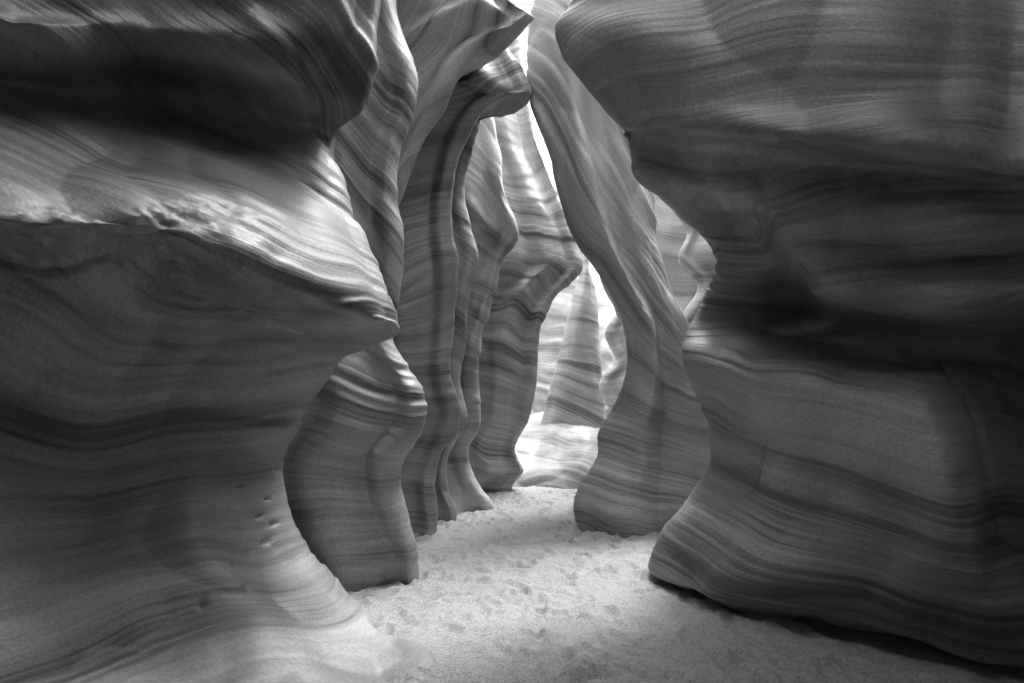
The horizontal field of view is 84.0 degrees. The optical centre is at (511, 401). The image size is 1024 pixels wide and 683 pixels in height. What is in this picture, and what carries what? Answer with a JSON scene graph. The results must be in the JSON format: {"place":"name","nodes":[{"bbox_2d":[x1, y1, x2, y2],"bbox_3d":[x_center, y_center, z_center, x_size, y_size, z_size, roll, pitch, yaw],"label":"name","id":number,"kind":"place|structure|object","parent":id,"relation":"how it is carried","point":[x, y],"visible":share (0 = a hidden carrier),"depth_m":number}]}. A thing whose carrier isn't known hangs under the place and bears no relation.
{"place":"outdoors","nodes":[
{"label":"outdoors","id":0,"kind":"place"},
{"bbox_2d":[396,0,533,206],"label":"sandstone arch","id":1,"kind":"structure","parent":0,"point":[450,43],"depth_m":5.50},
{"bbox_2d":[347,486,1023,682],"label":"sand ground","id":2,"kind":"structure","parent":0,"point":[533,584],"depth_m":3.85},
{"bbox_2d":[0,0,436,682],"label":"sandstone wall","id":3,"kind":"structure","parent":2,"relation":"on","point":[196,304],"depth_m":2.90},
{"bbox_2d":[283,0,427,591],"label":"sandstone fin","id":4,"kind":"object","parent":2,"relation":"on","point":[354,439],"visible":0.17,"depth_m":4.62},
{"bbox_2d":[435,120,480,521],"bbox_3d":[-2.586,-1.309,7.543,4.433,6.422,1.430,0,0,0],"label":"sandstone fin","id":5,"kind":"object","parent":2,"relation":"on","point":[466,247],"visible":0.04,"depth_m":7.23},
{"bbox_2d":[393,48,531,535],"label":"sandstone arch","id":6,"kind":"structure","parent":2,"relation":"on","point":[499,86],"depth_m":6.49},
{"bbox_2d":[447,117,518,514],"bbox_3d":[-2.274,-1.715,8.246,4.743,7.315,1.468,0,0,0],"label":"sandstone fin","id":7,"kind":"object","parent":2,"relation":"on","point":[494,229],"visible":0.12,"depth_m":7.90},
{"bbox_2d":[468,0,582,492],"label":"sandstone fin","id":8,"kind":"object","parent":2,"relation":"on","point":[541,267],"visible":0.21,"depth_m":9.40},
{"bbox_2d":[513,412,605,488],"bbox_3d":[0.999,1.010,13.685,8.019,1.534,8.570,0,0,0],"label":"sandstone ledge","id":9,"kind":"object","parent":2,"relation":"on","point":[561,455],"visible":0.14,"depth_m":10.53},
{"bbox_2d":[517,0,615,416],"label":"sandstone cliff","id":10,"kind":"structure","parent":2,"relation":"on","point":[552,329],"depth_m":17.63},
{"bbox_2d":[540,247,604,427],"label":"sandstone pillar","id":11,"kind":"structure","parent":2,"relation":"on","point":[574,396],"depth_m":11.94},
{"bbox_2d":[526,0,710,537],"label":"sandstone pillar","id":12,"kind":"structure","parent":2,"relation":"on","point":[647,471],"depth_m":6.51},
{"bbox_2d":[599,194,696,410],"bbox_3d":[3.864,-1.082,11.051,4.415,6.646,1.437,0,0,0],"label":"sandstone fin","id":13,"kind":"object","parent":2,"relation":"on","point":[670,234],"visible":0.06,"depth_m":10.56},
{"bbox_2d":[658,196,716,324],"bbox_3d":[4.340,-1.270,9.041,5.077,6.809,1.441,0,0,0],"label":"sandstone fin","id":14,"kind":"object","parent":2,"relation":"on","point":[697,260],"visible":0.02,"depth_m":8.73},
{"bbox_2d":[555,0,1023,670],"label":"sandstone wall","id":15,"kind":"structure","parent":2,"relation":"on","point":[837,186],"depth_m":3.43}
]}

